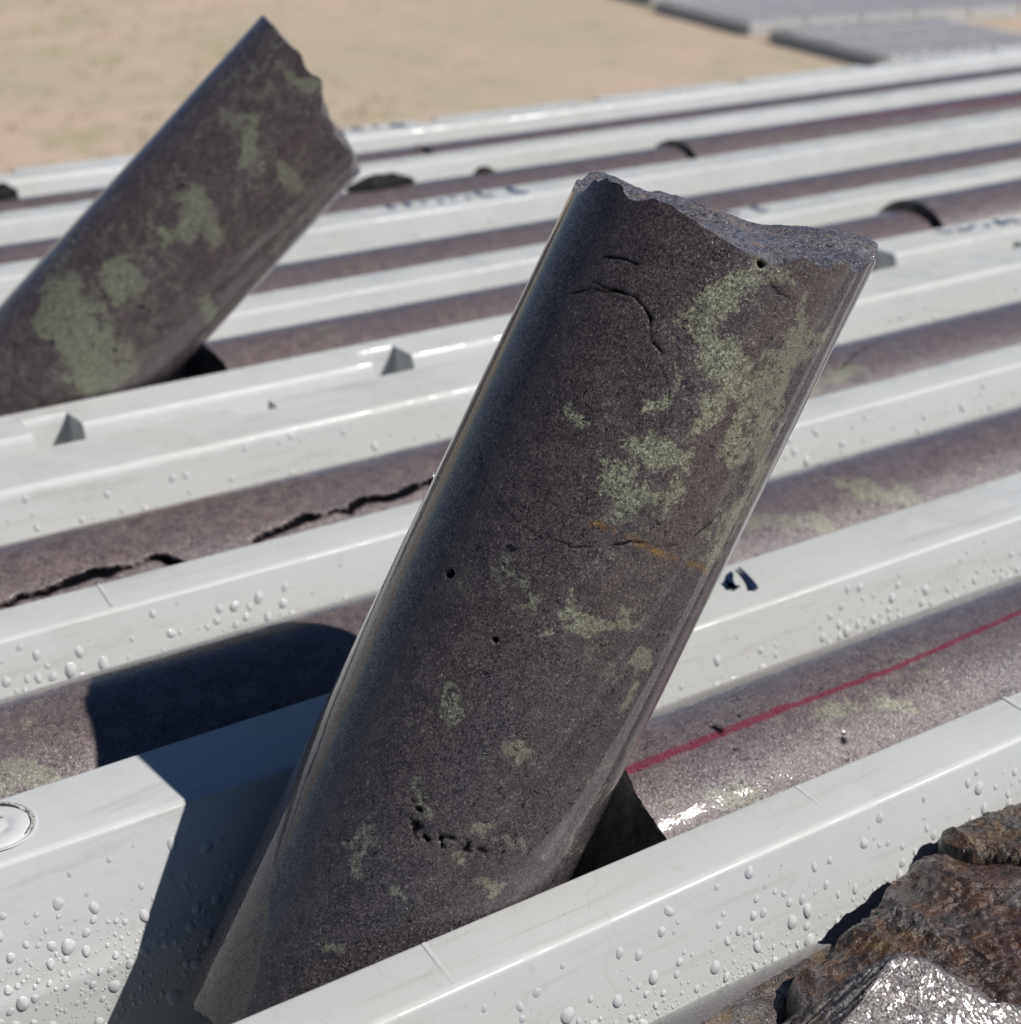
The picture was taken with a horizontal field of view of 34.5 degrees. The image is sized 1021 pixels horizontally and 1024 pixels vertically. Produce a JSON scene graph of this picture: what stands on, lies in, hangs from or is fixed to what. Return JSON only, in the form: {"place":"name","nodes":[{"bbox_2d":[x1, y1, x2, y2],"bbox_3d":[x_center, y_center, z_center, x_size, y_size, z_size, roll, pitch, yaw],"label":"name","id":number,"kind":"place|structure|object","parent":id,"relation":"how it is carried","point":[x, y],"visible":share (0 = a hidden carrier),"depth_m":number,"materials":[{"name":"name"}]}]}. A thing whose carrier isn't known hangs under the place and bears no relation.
{"place":"outdoors","nodes":[
{"label":"outdoors","id":0,"kind":"place"},
{"bbox_2d":[0,0,1020,173],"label":"ground","id":1,"kind":"structure","parent":0,"point":[450,57],"depth_m":8.68,"materials":[{"name":"dry soil"},{"name":"sand"}]},
{"bbox_2d":[630,0,654,5],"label":"core tray","id":2,"kind":"object","parent":1,"relation":"on","point":[650,2],"visible":0.39,"depth_m":10.56,"materials":[{"name":"grey plastic"}]},
{"bbox_2d":[654,0,806,34],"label":"core tray","id":3,"kind":"object","parent":1,"relation":"on","point":[723,22],"visible":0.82,"depth_m":9.72,"materials":[{"name":"grey plastic"}]},
{"bbox_2d":[668,1,757,23],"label":"drill core","id":4,"kind":"object","parent":3,"relation":"in","point":[715,12],"visible":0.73,"depth_m":9.79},
{"bbox_2d":[681,0,771,22],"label":"drill core","id":5,"kind":"object","parent":3,"relation":"in","point":[728,11],"visible":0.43,"depth_m":9.81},
{"bbox_2d":[694,0,785,21],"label":"drill core","id":6,"kind":"object","parent":3,"relation":"in","point":[743,11],"visible":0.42,"depth_m":9.84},
{"bbox_2d":[723,0,862,25],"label":"core tray","id":7,"kind":"object","parent":1,"relation":"on","point":[842,20],"visible":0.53,"depth_m":9.69,"materials":[{"name":"grey plastic"}]},
{"bbox_2d":[791,0,916,22],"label":"core tray","id":8,"kind":"object","parent":1,"relation":"on","point":[891,17],"visible":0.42,"depth_m":9.83,"materials":[{"name":"grey plastic"}]},
{"bbox_2d":[769,25,950,65],"bbox_3d":[1.867,-2.510,8.861,0.385,0.066,1.100,-11,27,-23],"label":"core tray","id":9,"kind":"object","parent":1,"relation":"on","point":[781,35],"visible":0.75,"depth_m":8.80,"materials":[{"name":"grey plastic"}]},
{"bbox_2d":[787,30,898,57],"bbox_3d":[1.758,-2.479,8.770,0.060,0.060,0.950,-11,27,-23],"label":"drill core","id":10,"kind":"object","parent":9,"relation":"in","point":[845,44],"visible":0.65,"depth_m":8.71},
{"bbox_2d":[800,29,913,56],"bbox_3d":[1.842,-2.495,8.806,0.060,0.060,0.950,-11,27,-23],"label":"drill core","id":11,"kind":"object","parent":9,"relation":"in","point":[858,43],"visible":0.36,"depth_m":8.75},
{"bbox_2d":[814,28,927,55],"bbox_3d":[1.925,-2.510,8.842,0.060,0.060,0.950,-11,27,-23],"label":"drill core","id":12,"kind":"object","parent":9,"relation":"in","point":[873,42],"visible":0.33,"depth_m":8.78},
{"bbox_2d":[828,27,942,54],"bbox_3d":[2.009,-2.526,8.878,0.061,0.060,0.950,-11,27,-23],"label":"drill core","id":13,"kind":"object","parent":9,"relation":"in","point":[887,41],"visible":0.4,"depth_m":8.82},
{"bbox_2d":[859,0,969,20],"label":"core tray","id":14,"kind":"object","parent":1,"relation":"on","point":[958,15],"visible":0.42,"depth_m":9.98,"materials":[{"name":"grey plastic"}]},
{"bbox_2d":[879,0,937,11],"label":"drill core","id":15,"kind":"object","parent":14,"relation":"in","point":[914,6],"visible":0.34,"depth_m":10.11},
{"bbox_2d":[895,0,949,10],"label":"drill core","id":16,"kind":"object","parent":14,"relation":"in","point":[926,5],"visible":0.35,"depth_m":10.14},
{"bbox_2d":[910,0,961,9],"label":"drill core","id":17,"kind":"object","parent":14,"relation":"in","point":[941,5],"visible":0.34,"depth_m":10.16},
{"bbox_2d":[829,21,1001,53],"bbox_3d":[2.226,-2.578,9.016,0.385,0.066,1.100,-11,27,-23],"label":"core tray","id":18,"kind":"object","parent":1,"relation":"on","point":[870,24],"visible":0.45,"depth_m":9.03,"materials":[{"name":"grey plastic"}]},
{"bbox_2d":[845,26,960,52],"bbox_3d":[2.117,-2.547,8.925,0.060,0.060,0.950,-11,27,-23],"label":"drill core","id":19,"kind":"object","parent":18,"relation":"in","point":[905,40],"visible":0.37,"depth_m":8.87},
{"bbox_2d":[859,25,973,51],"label":"drill core","id":20,"kind":"object","parent":18,"relation":"in","point":[918,38],"visible":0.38,"depth_m":8.91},
{"bbox_2d":[872,24,988,50],"bbox_3d":[2.284,-2.579,8.997,0.061,0.060,0.950,-11,27,-23],"label":"drill core","id":21,"kind":"object","parent":18,"relation":"in","point":[933,38],"visible":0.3,"depth_m":8.94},
{"bbox_2d":[887,17,1020,46],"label":"core tray","id":22,"kind":"object","parent":1,"relation":"on","point":[939,19],"visible":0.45,"depth_m":9.27,"materials":[{"name":"grey plastic"}]},
{"bbox_2d":[902,22,1015,46],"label":"drill core","id":23,"kind":"object","parent":22,"relation":"in","point":[959,34],"visible":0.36,"depth_m":9.05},
{"bbox_2d":[915,21,1020,44],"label":"drill core","id":24,"kind":"object","parent":22,"relation":"in","point":[971,33],"visible":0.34,"depth_m":9.11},
{"bbox_2d":[928,20,1020,40],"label":"drill core","id":25,"kind":"object","parent":22,"relation":"in","point":[978,31],"visible":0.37,"depth_m":9.19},
{"bbox_2d":[926,0,1020,19],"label":"core tray","id":26,"kind":"object","parent":1,"relation":"on","point":[992,12],"visible":0.53,"depth_m":10.11,"materials":[{"name":"grey plastic"}]},
{"bbox_2d":[931,0,977,8],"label":"drill core","id":27,"kind":"object","parent":26,"relation":"in","point":[956,4],"visible":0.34,"depth_m":10.19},
{"bbox_2d":[946,0,988,7],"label":"drill core","id":28,"kind":"object","parent":26,"relation":"in","point":[972,4],"visible":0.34,"depth_m":10.21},
{"bbox_2d":[962,0,1000,6],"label":"drill core","id":29,"kind":"object","parent":26,"relation":"in","point":[983,3],"visible":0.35,"depth_m":10.24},
{"bbox_2d":[977,0,1012,6],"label":"drill core","id":30,"kind":"object","parent":26,"relation":"in","point":[999,3],"visible":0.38,"depth_m":10.25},
{"bbox_3d":[0.196,0.466,1.046,1.380,1.147,0.830,-15,29,-31],"label":"steel rack","id":31,"kind":"object","parent":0,"visible":0},
{"bbox_2d":[0,240,1020,1023],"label":"core tray","id":32,"kind":"object","parent":31,"relation":"on","point":[226,782],"visible":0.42,"depth_m":0.40,"materials":[{"name":"grey plastic"}]},
{"bbox_2d":[1,676,11,687],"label":"water drop","id":33,"kind":"object","parent":32,"relation":"in","point":[6,681],"visible":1,"depth_m":0.44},
{"bbox_2d":[6,953,15,962],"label":"water drop","id":34,"kind":"object","parent":32,"relation":"on","point":[10,957],"visible":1,"depth_m":0.35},
{"bbox_2d":[16,996,29,1010],"bbox_3d":[-0.106,0.107,0.357,0.003,0.004,0.001,-37,32,-21],"label":"water drop","id":35,"kind":"object","parent":32,"relation":"attached to","point":[22,1003],"visible":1,"depth_m":0.36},
{"bbox_2d":[32,649,39,660],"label":"water drop","id":36,"kind":"object","parent":32,"relation":"in","point":[36,654],"visible":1,"depth_m":0.45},
{"bbox_2d":[47,941,56,950],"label":"water drop","id":37,"kind":"object","parent":32,"relation":"attached to","point":[51,945],"visible":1,"depth_m":0.36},
{"bbox_2d":[48,672,56,680],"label":"water drop","id":38,"kind":"object","parent":32,"relation":"in","point":[52,676],"visible":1,"depth_m":0.45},
{"bbox_2d":[52,898,63,910],"bbox_3d":[-0.099,0.085,0.360,0.003,0.004,0.001,0,4,-32],"label":"water drop","id":39,"kind":"object","parent":32,"relation":"in","point":[57,903],"visible":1,"depth_m":0.36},
{"bbox_2d":[61,939,75,954],"bbox_3d":[-0.097,0.096,0.362,0.003,0.004,0.001,5,5,-34],"label":"water drop","id":40,"kind":"object","parent":32,"relation":"on","point":[68,946],"visible":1,"depth_m":0.36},
{"bbox_2d":[65,662,76,678],"bbox_3d":[-0.121,0.043,0.452,0.004,0.005,0.001,-16,15,-30],"label":"water drop","id":41,"kind":"object","parent":32,"relation":"in","point":[70,669],"visible":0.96,"depth_m":0.45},
{"bbox_2d":[74,646,82,657],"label":"water drop","id":42,"kind":"object","parent":32,"relation":"in","point":[78,650],"visible":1,"depth_m":0.45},
{"bbox_2d":[82,927,90,936],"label":"water drop","id":43,"kind":"object","parent":32,"relation":"on","point":[86,932],"visible":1,"depth_m":0.36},
{"bbox_2d":[88,902,98,913],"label":"water drop","id":44,"kind":"object","parent":32,"relation":"in","point":[93,907],"visible":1,"depth_m":0.36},
{"bbox_2d":[94,1017,103,1023],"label":"water drop","id":45,"kind":"object","parent":32,"relation":"on","point":[99,1020],"visible":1,"depth_m":0.37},
{"bbox_2d":[98,656,107,669],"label":"water drop","id":46,"kind":"object","parent":32,"relation":"in","point":[103,662],"visible":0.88,"depth_m":0.46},
{"bbox_2d":[108,980,120,991],"bbox_3d":[-0.089,0.107,0.369,0.003,0.003,0.001,-36,36,-18],"label":"water drop","id":47,"kind":"object","parent":32,"relation":"in","point":[114,986],"visible":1,"depth_m":0.37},
{"bbox_2d":[139,909,150,921],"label":"water drop","id":48,"kind":"object","parent":32,"relation":"on","point":[144,916],"visible":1,"depth_m":0.37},
{"bbox_2d":[164,871,171,880],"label":"water drop","id":49,"kind":"object","parent":32,"relation":"in","point":[168,876],"visible":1,"depth_m":0.37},
{"bbox_2d":[166,629,175,637],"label":"water drop","id":50,"kind":"object","parent":32,"relation":"in","point":[170,633],"visible":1,"depth_m":0.47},
{"bbox_2d":[167,837,177,852],"bbox_3d":[-0.077,0.075,0.373,0.003,0.005,0.001,-21,16,-30],"label":"water drop","id":51,"kind":"object","parent":32,"relation":"attached to","point":[172,844],"visible":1,"depth_m":0.37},
{"bbox_2d":[166,990,181,1005],"bbox_3d":[-0.077,0.112,0.379,0.004,0.004,0.001,-18,24,-30],"label":"water drop","id":52,"kind":"object","parent":32,"relation":"in","point":[173,997],"visible":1,"depth_m":0.38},
{"bbox_2d":[0,589,378,798],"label":"drill core","id":53,"kind":"object","parent":32,"relation":"in","point":[58,731],"visible":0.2,"depth_m":0.42,"materials":[{"name":"stone"}]},
{"bbox_2d":[190,958,200,969],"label":"water drop","id":54,"kind":"object","parent":32,"relation":"in","point":[195,963],"visible":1,"depth_m":0.38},
{"bbox_2d":[201,840,212,853],"bbox_3d":[-0.070,0.077,0.378,0.004,0.004,0.001,-6,8,-33],"label":"water drop","id":55,"kind":"object","parent":32,"relation":"in","point":[206,846],"visible":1,"depth_m":0.38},
{"bbox_2d":[203,935,212,946],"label":"water drop","id":56,"kind":"object","parent":32,"relation":"attached to","point":[207,940],"visible":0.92,"depth_m":0.38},
{"bbox_2d":[212,893,221,904],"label":"water drop","id":57,"kind":"object","parent":32,"relation":"attached to","point":[217,899],"visible":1,"depth_m":0.38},
{"bbox_2d":[216,604,222,613],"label":"water drop","id":58,"kind":"object","parent":32,"relation":"in","point":[219,608],"visible":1,"depth_m":0.47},
{"bbox_2d":[0,436,452,609],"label":"drill core","id":59,"kind":"object","parent":32,"relation":"in","point":[48,565],"visible":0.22,"depth_m":0.52,"materials":[{"name":"stone"}]},
{"bbox_2d":[229,601,238,611],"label":"water drop","id":60,"kind":"object","parent":32,"relation":"in","point":[234,606],"visible":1,"depth_m":0.48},
{"bbox_2d":[254,591,262,603],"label":"water drop","id":61,"kind":"object","parent":32,"relation":"in","point":[258,597],"visible":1,"depth_m":0.48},
{"bbox_2d":[279,598,287,607],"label":"water drop","id":62,"kind":"object","parent":32,"relation":"in","point":[283,603],"visible":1,"depth_m":0.48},
{"bbox_2d":[0,72,1020,1023],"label":"water droplets","id":63,"kind":"object","parent":32,"relation":"on","point":[50,964],"visible":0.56,"depth_m":0.37},
{"bbox_2d":[516,1002,523,1011],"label":"water drop","id":64,"kind":"object","parent":32,"relation":"in","point":[519,1007],"visible":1,"depth_m":0.33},
{"bbox_2d":[190,171,877,1023],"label":"drill core","id":65,"kind":"object","parent":32,"relation":"in","point":[638,401],"visible":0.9,"depth_m":0.33,"materials":[{"name":"stone"}]},
{"bbox_2d":[533,988,540,997],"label":"water drop","id":66,"kind":"object","parent":32,"relation":"in","point":[536,992],"visible":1,"depth_m":0.33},
{"bbox_2d":[560,1007,573,1023],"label":"water drop","id":67,"kind":"object","parent":32,"relation":"on","point":[567,1015],"visible":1,"depth_m":0.33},
{"bbox_2d":[613,994,621,1007],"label":"water drop","id":68,"kind":"object","parent":32,"relation":"on","point":[617,1001],"visible":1,"depth_m":0.34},
{"bbox_2d":[616,947,622,959],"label":"water drop","id":69,"kind":"object","parent":32,"relation":"in","point":[619,952],"visible":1,"depth_m":0.34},
{"bbox_2d":[635,950,642,960],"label":"water drop","id":70,"kind":"object","parent":32,"relation":"in","point":[638,955],"visible":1,"depth_m":0.34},
{"bbox_2d":[648,970,657,984],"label":"water drop","id":71,"kind":"object","parent":32,"relation":"on","point":[653,978],"visible":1,"depth_m":0.34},
{"bbox_2d":[658,926,665,936],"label":"water drop","id":72,"kind":"object","parent":32,"relation":"in","point":[661,931],"visible":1,"depth_m":0.34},
{"bbox_2d":[664,906,673,915],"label":"water drop","id":73,"kind":"object","parent":32,"relation":"in","point":[668,910],"visible":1,"depth_m":0.34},
{"bbox_2d":[710,960,719,973],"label":"water drop","id":74,"kind":"object","parent":32,"relation":"on","point":[715,967],"visible":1,"depth_m":0.35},
{"bbox_2d":[713,655,719,666],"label":"water drop","id":75,"kind":"object","parent":32,"relation":"in","point":[716,659],"visible":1,"depth_m":0.46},
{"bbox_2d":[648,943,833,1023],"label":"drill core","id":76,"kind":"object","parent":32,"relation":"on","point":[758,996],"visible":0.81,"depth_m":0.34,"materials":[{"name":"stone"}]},
{"bbox_2d":[782,953,1020,1023],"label":"broken rock","id":77,"kind":"object","parent":76,"relation":"on","point":[905,988],"visible":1,"depth_m":0.32,"materials":[{"name":"stone"}]},
{"bbox_2d":[744,866,752,878],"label":"water drop","id":78,"kind":"object","parent":32,"relation":"in","point":[748,874],"visible":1,"depth_m":0.36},
{"bbox_2d":[750,911,756,920],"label":"water drop","id":79,"kind":"object","parent":32,"relation":"on","point":[753,915],"visible":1,"depth_m":0.36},
{"bbox_2d":[753,940,760,952],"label":"water drop","id":80,"kind":"object","parent":32,"relation":"on","point":[756,947],"visible":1,"depth_m":0.36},
{"bbox_2d":[760,907,766,917],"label":"water drop","id":81,"kind":"object","parent":32,"relation":"on","point":[763,912],"visible":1,"depth_m":0.36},
{"bbox_2d":[787,915,796,928],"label":"water drop","id":82,"kind":"object","parent":32,"relation":"in","point":[792,922],"visible":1,"depth_m":0.36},
{"bbox_2d":[570,574,1020,879],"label":"drill core","id":83,"kind":"object","parent":32,"relation":"in","point":[697,759],"visible":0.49,"depth_m":0.42,"materials":[{"name":"stone"}]},
{"bbox_2d":[799,894,804,904],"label":"water drop","id":84,"kind":"object","parent":32,"relation":"in","point":[801,899],"visible":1,"depth_m":0.36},
{"bbox_2d":[803,903,811,918],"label":"water drop","id":85,"kind":"object","parent":32,"relation":"in","point":[807,909],"visible":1,"depth_m":0.37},
{"bbox_2d":[804,933,814,945],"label":"water drop","id":86,"kind":"object","parent":32,"relation":"attached to","point":[809,939],"visible":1,"depth_m":0.37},
{"bbox_2d":[811,861,816,872],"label":"water drop","id":87,"kind":"object","parent":32,"relation":"in","point":[814,867],"visible":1,"depth_m":0.37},
{"bbox_2d":[843,626,850,636],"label":"water drop","id":88,"kind":"object","parent":32,"relation":"in","point":[846,631],"visible":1,"depth_m":0.48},
{"bbox_2d":[860,838,867,848],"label":"water drop","id":89,"kind":"object","parent":32,"relation":"in","point":[863,843],"visible":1,"depth_m":0.37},
{"bbox_2d":[726,404,1020,565],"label":"drill core","id":90,"kind":"object","parent":32,"relation":"in","point":[804,503],"visible":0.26,"depth_m":0.55,"materials":[{"name":"stone"}]},
{"bbox_2d":[876,812,882,822],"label":"water drop","id":91,"kind":"object","parent":32,"relation":"in","point":[879,817],"visible":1,"depth_m":0.38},
{"bbox_2d":[889,593,895,602],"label":"water drop","id":92,"kind":"object","parent":32,"relation":"in","point":[892,597],"visible":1,"depth_m":0.49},
{"bbox_2d":[899,858,905,867],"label":"water drop","id":93,"kind":"object","parent":32,"relation":"in","point":[902,863],"visible":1,"depth_m":0.38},
{"bbox_2d":[786,854,1020,1019],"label":"broken rock","id":94,"kind":"object","parent":32,"relation":"in","point":[961,920],"visible":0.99,"depth_m":0.35,"materials":[{"name":"stone"}]},
{"bbox_2d":[809,299,1020,398],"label":"drill core","id":95,"kind":"object","parent":32,"relation":"in","point":[853,363],"visible":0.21,"depth_m":0.68,"materials":[{"name":"stone"}]},
{"bbox_2d":[922,585,928,594],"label":"water drop","id":96,"kind":"object","parent":32,"relation":"in","point":[925,589],"visible":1,"depth_m":0.50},
{"bbox_2d":[930,830,936,839],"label":"water drop","id":97,"kind":"object","parent":32,"relation":"in","point":[933,835],"visible":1,"depth_m":0.39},
{"bbox_2d":[974,781,982,794],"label":"water drop","id":98,"kind":"object","parent":32,"relation":"in","point":[978,789],"visible":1,"depth_m":0.39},
{"bbox_2d":[938,803,1020,866],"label":"broken rock","id":99,"kind":"object","parent":32,"relation":"on","point":[989,838],"visible":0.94,"depth_m":0.38,"materials":[{"name":"stone"}]},
{"bbox_2d":[981,802,986,814],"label":"water drop","id":100,"kind":"object","parent":32,"relation":"in","point":[984,807],"visible":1,"depth_m":0.40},
{"bbox_2d":[0,45,1020,457],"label":"core tray","id":101,"kind":"object","parent":31,"relation":"on","point":[238,391],"visible":0.38,"depth_m":0.90,"materials":[{"name":"grey plastic"}]},
{"bbox_2d":[0,236,60,264],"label":"drill core","id":102,"kind":"object","parent":101,"relation":"in","point":[25,250],"visible":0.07,"depth_m":0.80,"materials":[{"name":"stone"}]},
{"bbox_2d":[0,15,360,416],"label":"drill core","id":103,"kind":"object","parent":101,"relation":"in","point":[156,264],"visible":0.8,"depth_m":0.60,"materials":[{"name":"stone"}]},
{"bbox_2d":[0,146,426,212],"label":"drill core","id":104,"kind":"object","parent":101,"relation":"in","point":[44,200],"visible":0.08,"depth_m":0.90,"materials":[{"name":"stone"}]},
{"bbox_2d":[0,183,18,200],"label":"rock chip","id":105,"kind":"object","parent":104,"relation":"on","point":[8,192],"visible":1,"depth_m":0.89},
{"bbox_2d":[321,146,688,215],"bbox_3d":[-0.046,-0.155,0.937,0.352,0.066,0.066,-15,29,-31],"label":"drill core","id":106,"kind":"object","parent":101,"relation":"in","point":[452,186],"visible":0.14,"depth_m":0.94,"materials":[{"name":"stone"}]},
{"bbox_2d":[346,172,414,192],"bbox_3d":[-0.072,-0.181,0.910,0.045,0.012,0.011,-15,29,-31],"label":"rock chip","id":107,"kind":"object","parent":106,"relation":"on","point":[373,182],"visible":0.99,"depth_m":0.91,"materials":[{"name":"stone"}]},
{"bbox_2d":[473,166,494,173],"bbox_3d":[-0.015,-0.196,0.948,0.014,0.007,0.007,-15,29,-31],"label":"rock chip","id":108,"kind":"object","parent":106,"relation":"on","point":[483,169],"visible":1,"depth_m":0.94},
{"bbox_2d":[184,210,932,378],"bbox_3d":[0.044,-0.083,0.781,0.405,0.066,0.066,-15,29,-31],"label":"drill core","id":109,"kind":"object","parent":101,"relation":"in","point":[227,353],"visible":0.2,"depth_m":0.70,"materials":[{"name":"stone"}]},
{"bbox_2d":[248,140,1020,295],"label":"drill core","id":110,"kind":"object","parent":101,"relation":"in","point":[292,274],"visible":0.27,"depth_m":0.84,"materials":[{"name":"stone"}]},
{"bbox_2d":[414,65,1020,153],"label":"drill core","id":111,"kind":"object","parent":101,"relation":"in","point":[484,141],"visible":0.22,"depth_m":1.13,"materials":[{"name":"stone"}]},
{"bbox_2d":[655,89,1020,158],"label":"drill core","id":112,"kind":"object","parent":101,"relation":"in","point":[719,143],"visible":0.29,"depth_m":1.07,"materials":[{"name":"stone"}]},
{"bbox_2d":[877,178,1020,228],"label":"drill core","id":113,"kind":"object","parent":101,"relation":"in","point":[961,206],"visible":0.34,"depth_m":0.88,"materials":[{"name":"stone"}]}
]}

